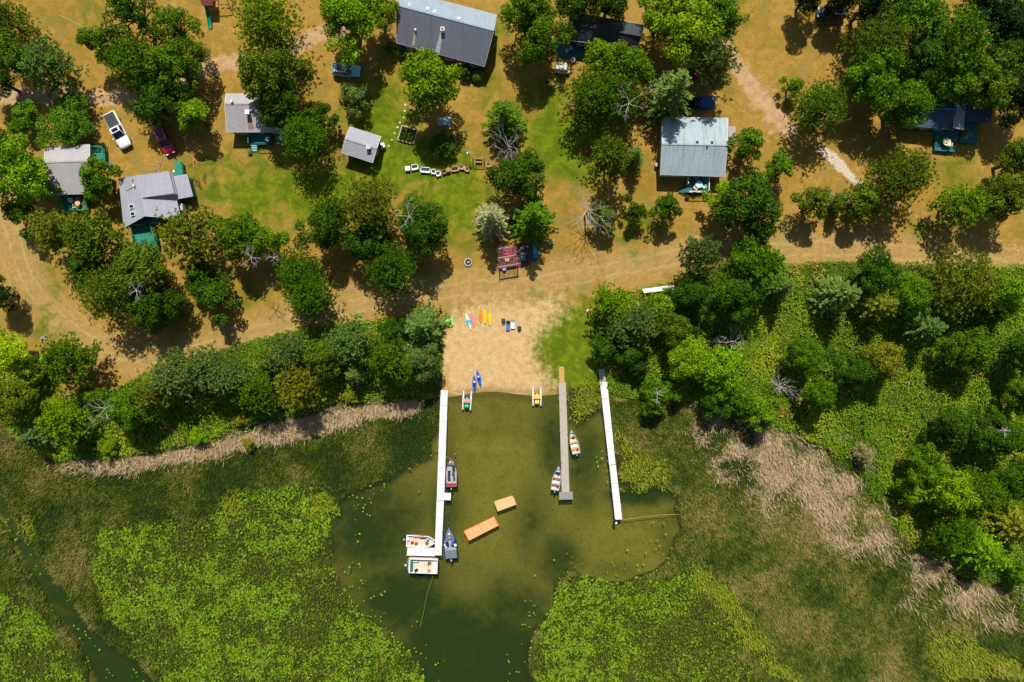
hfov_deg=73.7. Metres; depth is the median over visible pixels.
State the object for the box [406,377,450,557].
dock
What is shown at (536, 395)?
pedal boat
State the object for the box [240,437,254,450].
shrub
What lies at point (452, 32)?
lodge
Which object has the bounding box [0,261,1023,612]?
undergrowth
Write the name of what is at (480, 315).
paddle board
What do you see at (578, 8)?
broadleaf tree
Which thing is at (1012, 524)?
tree
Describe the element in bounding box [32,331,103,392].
tree
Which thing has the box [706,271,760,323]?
broadleaf tree
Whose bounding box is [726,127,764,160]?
broadleaf tree
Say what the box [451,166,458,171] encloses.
wooden bench
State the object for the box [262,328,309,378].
tree
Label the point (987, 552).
broadleaf tree
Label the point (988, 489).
tree
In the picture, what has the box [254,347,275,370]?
broadleaf tree
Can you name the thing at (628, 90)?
pine tree
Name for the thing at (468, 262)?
fire pit
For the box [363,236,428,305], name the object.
pine tree
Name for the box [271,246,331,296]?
tree
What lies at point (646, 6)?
broadleaf tree
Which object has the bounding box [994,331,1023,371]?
broadleaf tree
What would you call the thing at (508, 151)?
dead tree
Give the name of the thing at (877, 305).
broadleaf tree
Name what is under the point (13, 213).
broadleaf tree
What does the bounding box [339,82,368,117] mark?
broadleaf tree
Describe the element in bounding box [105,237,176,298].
broadleaf tree
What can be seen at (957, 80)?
broadleaf tree
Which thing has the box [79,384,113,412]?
broadleaf tree
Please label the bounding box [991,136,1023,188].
broadleaf tree
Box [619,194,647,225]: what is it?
broadleaf tree
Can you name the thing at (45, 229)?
tree
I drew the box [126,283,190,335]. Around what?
broadleaf tree
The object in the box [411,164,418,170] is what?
love seat
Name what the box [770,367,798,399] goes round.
dead tree
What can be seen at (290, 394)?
tree
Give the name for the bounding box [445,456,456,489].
bass boat
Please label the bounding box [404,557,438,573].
pontoon boat
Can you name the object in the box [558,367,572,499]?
dock
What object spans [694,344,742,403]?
broadleaf tree
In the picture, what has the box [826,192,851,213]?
spruce tree
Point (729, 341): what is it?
dead tree
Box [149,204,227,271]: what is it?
tree
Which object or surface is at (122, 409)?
broadleaf tree
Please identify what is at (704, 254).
pine tree
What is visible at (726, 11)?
broadleaf tree
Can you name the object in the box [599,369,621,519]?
dock
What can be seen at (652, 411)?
broadleaf tree
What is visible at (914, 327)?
spruce tree
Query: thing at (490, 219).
spruce tree
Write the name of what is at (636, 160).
spruce tree
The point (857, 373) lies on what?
broadleaf tree
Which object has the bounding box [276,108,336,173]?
tree
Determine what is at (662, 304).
broadleaf tree
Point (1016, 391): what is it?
broadleaf tree
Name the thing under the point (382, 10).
broadleaf tree
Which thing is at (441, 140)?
broadleaf tree
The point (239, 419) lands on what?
shrub
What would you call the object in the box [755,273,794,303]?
spruce tree
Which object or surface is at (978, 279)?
broadleaf tree
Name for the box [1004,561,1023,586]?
broadleaf tree
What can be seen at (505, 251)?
outdoor sofa
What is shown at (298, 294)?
tree
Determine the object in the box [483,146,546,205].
broadleaf tree
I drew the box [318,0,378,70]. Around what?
broadleaf tree
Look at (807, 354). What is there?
broadleaf tree
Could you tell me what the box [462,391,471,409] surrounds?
pedal boat
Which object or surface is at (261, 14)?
broadleaf tree
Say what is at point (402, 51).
shrub
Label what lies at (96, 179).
broadleaf tree
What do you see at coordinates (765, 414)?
broadleaf tree
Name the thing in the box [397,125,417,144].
raised garden bed
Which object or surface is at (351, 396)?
shrub
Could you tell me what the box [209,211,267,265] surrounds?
broadleaf tree
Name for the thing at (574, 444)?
rowing boat
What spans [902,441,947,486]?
broadleaf tree
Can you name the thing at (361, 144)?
shed
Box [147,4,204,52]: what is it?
open broadleaf tree
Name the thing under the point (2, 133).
broadleaf tree
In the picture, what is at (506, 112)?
broadleaf tree
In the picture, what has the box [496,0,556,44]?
broadleaf tree
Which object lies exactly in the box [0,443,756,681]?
lily pads
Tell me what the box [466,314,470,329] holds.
paddle board
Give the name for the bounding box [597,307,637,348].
pine tree
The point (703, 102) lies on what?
pickup truck
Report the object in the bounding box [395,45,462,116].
broadleaf tree
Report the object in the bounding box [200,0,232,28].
play set
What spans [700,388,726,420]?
broadleaf tree
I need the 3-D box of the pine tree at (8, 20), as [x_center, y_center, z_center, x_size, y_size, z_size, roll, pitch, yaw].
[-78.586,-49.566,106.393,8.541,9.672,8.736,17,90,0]
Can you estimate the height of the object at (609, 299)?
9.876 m
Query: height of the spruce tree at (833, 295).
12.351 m
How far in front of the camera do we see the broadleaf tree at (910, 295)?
103.55 m
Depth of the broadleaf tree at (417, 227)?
102.11 m
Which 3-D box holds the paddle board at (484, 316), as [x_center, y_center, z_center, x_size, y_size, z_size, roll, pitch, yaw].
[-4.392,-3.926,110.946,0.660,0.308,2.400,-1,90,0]
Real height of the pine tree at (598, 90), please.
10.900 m
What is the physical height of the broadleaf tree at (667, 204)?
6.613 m
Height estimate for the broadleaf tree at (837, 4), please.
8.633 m
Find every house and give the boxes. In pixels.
[556,13,644,59]
[654,117,735,192]
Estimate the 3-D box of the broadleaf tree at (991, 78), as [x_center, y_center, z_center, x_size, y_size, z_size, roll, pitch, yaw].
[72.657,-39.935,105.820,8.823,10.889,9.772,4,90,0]
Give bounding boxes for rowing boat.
[551,466,560,492]
[569,430,580,455]
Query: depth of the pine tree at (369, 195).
101.02 m
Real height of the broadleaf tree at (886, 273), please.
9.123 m
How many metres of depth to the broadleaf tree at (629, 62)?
102.84 m
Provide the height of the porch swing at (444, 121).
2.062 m
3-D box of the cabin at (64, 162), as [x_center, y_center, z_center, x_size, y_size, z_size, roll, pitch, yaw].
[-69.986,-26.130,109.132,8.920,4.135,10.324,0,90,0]
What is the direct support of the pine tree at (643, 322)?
on the ground
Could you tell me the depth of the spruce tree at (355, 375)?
107.39 m
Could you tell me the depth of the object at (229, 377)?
103.51 m
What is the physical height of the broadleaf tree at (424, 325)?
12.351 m
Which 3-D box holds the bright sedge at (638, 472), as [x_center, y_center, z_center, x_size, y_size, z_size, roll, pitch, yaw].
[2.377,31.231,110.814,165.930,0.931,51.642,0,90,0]
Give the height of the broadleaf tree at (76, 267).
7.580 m
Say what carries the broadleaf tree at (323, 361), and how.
on the ground
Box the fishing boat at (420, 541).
[403,534,435,547]
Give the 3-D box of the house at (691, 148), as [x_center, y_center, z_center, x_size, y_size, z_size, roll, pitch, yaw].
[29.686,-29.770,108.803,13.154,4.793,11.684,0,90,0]
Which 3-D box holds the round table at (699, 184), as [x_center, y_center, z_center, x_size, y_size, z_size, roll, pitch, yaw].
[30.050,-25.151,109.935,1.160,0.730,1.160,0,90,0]
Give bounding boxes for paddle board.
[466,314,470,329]
[471,312,474,326]
[478,309,481,322]
[483,310,486,323]
[488,311,491,325]
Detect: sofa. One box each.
[420,167,430,172]
[502,249,508,254]
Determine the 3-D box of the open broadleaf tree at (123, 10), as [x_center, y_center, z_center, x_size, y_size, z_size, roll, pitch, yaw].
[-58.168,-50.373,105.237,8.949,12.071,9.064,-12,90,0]
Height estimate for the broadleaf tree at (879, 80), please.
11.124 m
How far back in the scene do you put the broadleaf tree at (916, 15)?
101.87 m
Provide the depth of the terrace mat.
110.94 m
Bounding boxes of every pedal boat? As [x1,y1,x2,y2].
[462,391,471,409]
[532,387,541,405]
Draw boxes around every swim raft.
[464,516,498,540]
[494,495,516,510]
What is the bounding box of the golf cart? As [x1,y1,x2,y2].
[554,62,569,75]
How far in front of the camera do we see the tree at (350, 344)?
103.84 m
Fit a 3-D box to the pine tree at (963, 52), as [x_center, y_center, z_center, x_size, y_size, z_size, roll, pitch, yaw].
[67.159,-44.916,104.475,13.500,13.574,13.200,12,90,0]
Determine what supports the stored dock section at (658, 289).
on the ground
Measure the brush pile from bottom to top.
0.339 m
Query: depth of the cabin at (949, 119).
108.40 m
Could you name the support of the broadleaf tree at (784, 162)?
on the ground
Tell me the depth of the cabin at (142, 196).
108.00 m
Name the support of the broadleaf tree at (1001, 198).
on the ground
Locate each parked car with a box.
[153,126,175,156]
[332,62,360,78]
[816,6,845,20]
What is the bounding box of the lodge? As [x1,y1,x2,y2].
[396,0,496,69]
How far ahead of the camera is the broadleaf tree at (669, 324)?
104.62 m
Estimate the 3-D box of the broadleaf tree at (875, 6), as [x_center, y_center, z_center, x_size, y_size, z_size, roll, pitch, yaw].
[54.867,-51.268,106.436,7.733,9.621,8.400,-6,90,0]
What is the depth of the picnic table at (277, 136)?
110.33 m
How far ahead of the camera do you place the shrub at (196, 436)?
108.92 m
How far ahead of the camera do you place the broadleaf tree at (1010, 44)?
102.63 m
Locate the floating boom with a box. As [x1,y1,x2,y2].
[622,514,677,519]
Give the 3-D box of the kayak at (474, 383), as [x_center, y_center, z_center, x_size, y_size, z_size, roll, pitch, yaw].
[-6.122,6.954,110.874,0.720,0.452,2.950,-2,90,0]
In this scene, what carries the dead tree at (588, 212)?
on the ground
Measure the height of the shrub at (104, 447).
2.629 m
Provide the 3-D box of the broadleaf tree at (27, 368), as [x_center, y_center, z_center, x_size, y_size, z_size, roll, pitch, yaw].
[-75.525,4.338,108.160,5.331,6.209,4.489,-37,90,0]
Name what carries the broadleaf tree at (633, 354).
on the ground
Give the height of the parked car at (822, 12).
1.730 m
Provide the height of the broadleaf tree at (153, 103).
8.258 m
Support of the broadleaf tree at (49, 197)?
on the ground
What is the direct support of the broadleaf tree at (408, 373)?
on the ground
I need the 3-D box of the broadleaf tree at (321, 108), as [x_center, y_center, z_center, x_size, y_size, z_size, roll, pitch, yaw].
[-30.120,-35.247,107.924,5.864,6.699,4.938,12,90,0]
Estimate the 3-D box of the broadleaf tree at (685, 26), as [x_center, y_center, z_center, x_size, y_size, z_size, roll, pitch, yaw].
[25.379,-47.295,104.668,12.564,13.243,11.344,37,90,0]
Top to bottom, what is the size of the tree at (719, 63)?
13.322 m
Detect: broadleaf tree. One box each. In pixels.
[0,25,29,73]
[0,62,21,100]
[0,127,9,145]
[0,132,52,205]
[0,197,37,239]
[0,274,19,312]
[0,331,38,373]
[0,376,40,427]
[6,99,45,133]
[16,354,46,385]
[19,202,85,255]
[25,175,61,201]
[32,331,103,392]
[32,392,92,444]
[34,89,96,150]
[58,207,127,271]
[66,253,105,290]
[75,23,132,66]
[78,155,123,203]
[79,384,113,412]
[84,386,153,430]
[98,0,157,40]
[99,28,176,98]
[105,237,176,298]
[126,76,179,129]
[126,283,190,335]
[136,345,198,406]
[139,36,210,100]
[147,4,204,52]
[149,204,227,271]
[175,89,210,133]
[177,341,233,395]
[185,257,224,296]
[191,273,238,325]
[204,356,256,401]
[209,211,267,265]
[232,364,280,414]
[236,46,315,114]
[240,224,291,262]
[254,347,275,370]
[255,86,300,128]
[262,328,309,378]
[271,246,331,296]
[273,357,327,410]
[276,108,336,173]
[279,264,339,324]
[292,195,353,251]
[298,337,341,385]
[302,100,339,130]
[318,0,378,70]
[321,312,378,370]
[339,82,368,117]
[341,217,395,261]
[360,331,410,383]
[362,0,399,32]
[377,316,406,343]
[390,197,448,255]
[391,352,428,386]
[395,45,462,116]
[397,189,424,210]
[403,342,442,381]
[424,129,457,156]
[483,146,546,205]
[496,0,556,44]
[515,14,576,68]
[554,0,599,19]
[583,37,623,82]
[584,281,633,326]
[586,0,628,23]
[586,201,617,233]
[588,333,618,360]
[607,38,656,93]
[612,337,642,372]
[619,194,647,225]
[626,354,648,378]
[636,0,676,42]
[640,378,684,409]
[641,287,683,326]
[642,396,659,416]
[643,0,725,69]
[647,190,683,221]
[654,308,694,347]
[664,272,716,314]
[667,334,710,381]
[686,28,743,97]
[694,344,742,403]
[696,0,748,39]
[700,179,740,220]
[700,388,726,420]
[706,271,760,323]
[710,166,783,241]
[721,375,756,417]
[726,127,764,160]
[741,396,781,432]
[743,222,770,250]
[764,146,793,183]
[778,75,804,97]
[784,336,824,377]
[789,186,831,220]
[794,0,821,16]
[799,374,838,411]
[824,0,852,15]
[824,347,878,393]
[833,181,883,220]
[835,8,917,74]
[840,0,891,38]
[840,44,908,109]
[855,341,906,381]
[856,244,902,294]
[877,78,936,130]
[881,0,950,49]
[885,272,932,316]
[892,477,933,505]
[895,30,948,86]
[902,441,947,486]
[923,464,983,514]
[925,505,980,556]
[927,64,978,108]
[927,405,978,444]
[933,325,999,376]
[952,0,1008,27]
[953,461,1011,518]
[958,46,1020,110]
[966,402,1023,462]
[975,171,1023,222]
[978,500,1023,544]
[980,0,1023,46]
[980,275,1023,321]
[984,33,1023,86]
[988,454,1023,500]
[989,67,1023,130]
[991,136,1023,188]
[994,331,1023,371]
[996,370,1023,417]
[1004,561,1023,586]
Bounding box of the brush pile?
[184,147,202,168]
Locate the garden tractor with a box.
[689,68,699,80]
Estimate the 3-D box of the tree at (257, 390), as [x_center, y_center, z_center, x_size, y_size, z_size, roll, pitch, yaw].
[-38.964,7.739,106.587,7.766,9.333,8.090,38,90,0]
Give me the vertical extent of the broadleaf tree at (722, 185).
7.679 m
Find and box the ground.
[0,0,1023,681]
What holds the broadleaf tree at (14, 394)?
on the ground
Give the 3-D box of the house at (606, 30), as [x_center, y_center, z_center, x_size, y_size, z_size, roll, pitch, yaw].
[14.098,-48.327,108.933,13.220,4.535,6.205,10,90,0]
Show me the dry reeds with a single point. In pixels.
(767, 480)
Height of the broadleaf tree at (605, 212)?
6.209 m
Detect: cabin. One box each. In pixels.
[44,144,107,211]
[119,161,197,252]
[224,93,289,151]
[896,98,992,152]
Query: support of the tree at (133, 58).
on the ground
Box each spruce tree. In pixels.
[17,420,63,450]
[344,360,372,387]
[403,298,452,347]
[471,201,512,242]
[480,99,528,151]
[507,198,558,249]
[619,147,643,171]
[637,67,695,126]
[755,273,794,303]
[806,271,862,318]
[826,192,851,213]
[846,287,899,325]
[889,312,948,346]
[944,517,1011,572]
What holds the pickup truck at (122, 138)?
on the ground
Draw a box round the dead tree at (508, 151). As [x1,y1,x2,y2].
[481,116,523,165]
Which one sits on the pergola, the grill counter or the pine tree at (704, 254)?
the grill counter
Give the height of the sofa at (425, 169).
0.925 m
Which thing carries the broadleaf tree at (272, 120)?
on the ground
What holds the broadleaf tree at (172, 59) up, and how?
on the ground
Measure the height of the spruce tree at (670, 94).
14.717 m
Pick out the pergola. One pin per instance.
(510, 263)
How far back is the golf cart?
110.00 m
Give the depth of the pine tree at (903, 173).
102.90 m
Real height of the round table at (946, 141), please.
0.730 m
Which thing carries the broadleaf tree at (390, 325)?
on the ground
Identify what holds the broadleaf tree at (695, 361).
on the ground
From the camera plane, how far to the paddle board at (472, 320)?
110.86 m
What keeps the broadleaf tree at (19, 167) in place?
on the ground
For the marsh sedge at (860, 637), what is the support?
on the water
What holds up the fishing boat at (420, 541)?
on the water
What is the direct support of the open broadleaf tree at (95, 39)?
on the ground
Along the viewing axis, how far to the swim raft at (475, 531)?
110.95 m
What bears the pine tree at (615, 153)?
on the ground
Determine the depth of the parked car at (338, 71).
109.97 m
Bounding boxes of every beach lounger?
[506,321,509,329]
[511,319,514,328]
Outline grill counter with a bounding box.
[520,253,525,260]
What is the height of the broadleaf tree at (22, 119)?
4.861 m
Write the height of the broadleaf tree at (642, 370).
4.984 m
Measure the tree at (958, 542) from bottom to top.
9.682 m
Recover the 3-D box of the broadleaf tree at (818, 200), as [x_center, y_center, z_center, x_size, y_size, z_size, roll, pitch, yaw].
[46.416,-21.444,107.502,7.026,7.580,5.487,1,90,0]
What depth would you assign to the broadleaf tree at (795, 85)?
107.93 m
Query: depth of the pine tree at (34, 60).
103.65 m
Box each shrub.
[97,438,116,462]
[122,425,144,443]
[187,425,208,443]
[232,411,250,425]
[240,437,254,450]
[340,391,356,403]
[381,41,396,53]
[397,46,406,58]
[458,65,472,79]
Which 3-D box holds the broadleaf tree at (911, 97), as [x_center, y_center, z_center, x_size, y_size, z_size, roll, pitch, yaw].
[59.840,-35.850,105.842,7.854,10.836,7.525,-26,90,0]
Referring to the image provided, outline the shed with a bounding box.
[342,127,385,163]
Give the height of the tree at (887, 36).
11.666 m
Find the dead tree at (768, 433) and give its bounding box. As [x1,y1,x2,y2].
[762,420,787,443]
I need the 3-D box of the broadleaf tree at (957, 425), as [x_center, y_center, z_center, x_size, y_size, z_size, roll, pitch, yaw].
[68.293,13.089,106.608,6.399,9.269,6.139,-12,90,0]
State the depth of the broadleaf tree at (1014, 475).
104.75 m
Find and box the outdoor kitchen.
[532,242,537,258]
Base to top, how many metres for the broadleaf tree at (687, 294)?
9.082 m
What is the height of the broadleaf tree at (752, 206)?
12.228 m
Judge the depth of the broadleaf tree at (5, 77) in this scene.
106.11 m
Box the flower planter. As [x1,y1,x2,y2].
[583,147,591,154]
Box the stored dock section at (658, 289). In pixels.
[642,285,673,292]
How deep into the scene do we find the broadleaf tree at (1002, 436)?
103.57 m
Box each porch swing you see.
[437,117,451,129]
[472,157,484,162]
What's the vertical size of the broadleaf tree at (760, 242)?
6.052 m
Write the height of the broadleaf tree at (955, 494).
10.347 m
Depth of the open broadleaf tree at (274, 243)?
104.31 m
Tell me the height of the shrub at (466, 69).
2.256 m
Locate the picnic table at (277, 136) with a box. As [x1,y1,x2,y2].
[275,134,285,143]
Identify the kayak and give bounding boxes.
[472,376,476,392]
[476,371,480,386]
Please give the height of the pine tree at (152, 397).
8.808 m
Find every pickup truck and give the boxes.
[103,110,131,149]
[685,96,714,109]
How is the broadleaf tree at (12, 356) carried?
on the ground
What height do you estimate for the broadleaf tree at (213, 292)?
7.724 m
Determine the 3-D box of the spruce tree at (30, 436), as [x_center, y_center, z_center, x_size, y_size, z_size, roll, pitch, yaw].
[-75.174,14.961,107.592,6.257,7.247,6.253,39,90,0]
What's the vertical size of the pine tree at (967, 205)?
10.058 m
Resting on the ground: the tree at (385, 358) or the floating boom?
the tree at (385, 358)
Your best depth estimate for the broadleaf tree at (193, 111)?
105.31 m
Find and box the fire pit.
[464,258,471,266]
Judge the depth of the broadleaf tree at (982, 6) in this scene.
103.59 m
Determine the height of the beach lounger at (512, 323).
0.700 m
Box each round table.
[696,181,702,187]
[943,138,950,145]
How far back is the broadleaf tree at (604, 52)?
103.67 m
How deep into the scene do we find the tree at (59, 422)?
104.34 m
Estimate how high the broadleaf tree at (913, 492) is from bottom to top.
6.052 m
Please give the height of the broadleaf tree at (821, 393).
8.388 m
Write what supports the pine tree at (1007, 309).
on the ground
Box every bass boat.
[443,525,457,561]
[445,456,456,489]
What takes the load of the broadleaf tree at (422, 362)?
on the ground
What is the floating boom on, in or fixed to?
on the water
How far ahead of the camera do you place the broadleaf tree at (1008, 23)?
102.04 m
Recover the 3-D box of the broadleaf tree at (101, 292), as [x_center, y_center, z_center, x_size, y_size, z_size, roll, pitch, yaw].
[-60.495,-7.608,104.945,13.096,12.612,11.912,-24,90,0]
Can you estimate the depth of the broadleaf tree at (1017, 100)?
104.29 m
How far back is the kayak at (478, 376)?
110.86 m
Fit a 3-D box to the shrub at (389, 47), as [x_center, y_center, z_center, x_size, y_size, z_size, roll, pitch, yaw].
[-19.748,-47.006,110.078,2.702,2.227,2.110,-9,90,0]
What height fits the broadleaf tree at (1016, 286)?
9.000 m
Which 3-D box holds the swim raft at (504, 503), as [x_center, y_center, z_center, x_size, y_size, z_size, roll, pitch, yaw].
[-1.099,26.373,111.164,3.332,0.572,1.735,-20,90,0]
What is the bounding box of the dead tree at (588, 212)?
[563,180,618,237]
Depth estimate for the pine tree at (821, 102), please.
104.22 m
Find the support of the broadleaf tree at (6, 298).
on the ground
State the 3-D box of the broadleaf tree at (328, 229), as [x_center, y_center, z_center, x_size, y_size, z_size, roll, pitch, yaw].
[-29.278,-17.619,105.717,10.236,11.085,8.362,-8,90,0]
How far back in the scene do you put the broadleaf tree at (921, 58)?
103.16 m
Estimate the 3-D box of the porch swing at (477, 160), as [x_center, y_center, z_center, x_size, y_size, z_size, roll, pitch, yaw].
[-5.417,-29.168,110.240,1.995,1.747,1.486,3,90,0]
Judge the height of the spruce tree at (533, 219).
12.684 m
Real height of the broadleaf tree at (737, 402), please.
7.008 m
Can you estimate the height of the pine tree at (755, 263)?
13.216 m
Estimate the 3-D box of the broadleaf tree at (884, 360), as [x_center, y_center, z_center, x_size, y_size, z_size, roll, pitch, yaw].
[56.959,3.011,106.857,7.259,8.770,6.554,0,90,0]
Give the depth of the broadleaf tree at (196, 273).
106.28 m
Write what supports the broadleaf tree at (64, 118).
on the ground
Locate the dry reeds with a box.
[43,384,1023,674]
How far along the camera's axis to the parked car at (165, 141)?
109.95 m
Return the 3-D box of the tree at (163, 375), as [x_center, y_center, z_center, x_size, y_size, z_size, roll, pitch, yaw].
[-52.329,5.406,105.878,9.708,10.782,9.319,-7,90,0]
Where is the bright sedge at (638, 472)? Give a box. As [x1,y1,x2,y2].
[16,376,1023,681]
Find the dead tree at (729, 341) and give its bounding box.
[712,325,743,348]
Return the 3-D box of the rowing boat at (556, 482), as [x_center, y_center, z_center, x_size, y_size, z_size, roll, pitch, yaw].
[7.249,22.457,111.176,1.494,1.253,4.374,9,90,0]
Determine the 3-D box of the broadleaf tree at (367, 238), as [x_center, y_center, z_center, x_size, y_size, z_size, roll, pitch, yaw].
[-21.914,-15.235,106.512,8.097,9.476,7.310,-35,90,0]
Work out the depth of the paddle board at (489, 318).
110.86 m
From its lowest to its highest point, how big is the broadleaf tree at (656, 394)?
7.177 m
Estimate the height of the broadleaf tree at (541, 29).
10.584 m
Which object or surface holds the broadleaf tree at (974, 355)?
on the ground
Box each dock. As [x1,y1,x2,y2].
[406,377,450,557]
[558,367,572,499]
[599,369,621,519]
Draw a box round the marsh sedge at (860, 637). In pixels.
[0,385,1023,681]
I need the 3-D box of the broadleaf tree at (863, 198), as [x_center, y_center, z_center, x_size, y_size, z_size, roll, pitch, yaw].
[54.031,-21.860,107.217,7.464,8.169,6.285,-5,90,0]
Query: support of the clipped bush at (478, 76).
on the ground
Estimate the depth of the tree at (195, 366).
102.94 m
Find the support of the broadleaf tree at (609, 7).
on the ground
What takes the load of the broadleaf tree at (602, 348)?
on the ground
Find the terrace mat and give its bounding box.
[528,247,537,261]
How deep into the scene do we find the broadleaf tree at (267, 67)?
101.37 m
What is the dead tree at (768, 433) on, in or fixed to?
on the ground
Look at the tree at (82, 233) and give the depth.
101.83 m
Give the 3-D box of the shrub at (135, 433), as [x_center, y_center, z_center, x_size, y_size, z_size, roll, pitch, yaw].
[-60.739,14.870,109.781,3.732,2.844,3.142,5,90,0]
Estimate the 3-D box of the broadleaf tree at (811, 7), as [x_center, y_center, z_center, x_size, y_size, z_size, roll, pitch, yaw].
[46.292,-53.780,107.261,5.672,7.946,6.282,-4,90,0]
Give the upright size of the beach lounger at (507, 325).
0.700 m
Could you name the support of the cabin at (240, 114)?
on the ground
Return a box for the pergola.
[496,244,530,269]
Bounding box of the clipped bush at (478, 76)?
[470,68,486,84]
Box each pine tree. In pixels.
[0,0,40,45]
[4,30,90,99]
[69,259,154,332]
[128,378,181,412]
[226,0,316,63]
[333,167,403,240]
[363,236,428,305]
[558,60,623,130]
[577,130,634,185]
[588,70,650,131]
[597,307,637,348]
[625,300,660,346]
[675,233,723,276]
[716,234,787,298]
[786,75,850,143]
[847,439,876,466]
[858,141,939,214]
[904,2,998,87]
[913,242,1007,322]
[926,180,994,238]
[966,288,1023,329]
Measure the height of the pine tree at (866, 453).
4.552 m
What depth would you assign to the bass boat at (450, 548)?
110.84 m
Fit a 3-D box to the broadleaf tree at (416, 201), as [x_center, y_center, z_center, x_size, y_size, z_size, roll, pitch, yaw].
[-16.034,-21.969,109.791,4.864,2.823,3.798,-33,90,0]
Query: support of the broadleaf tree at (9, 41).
on the ground

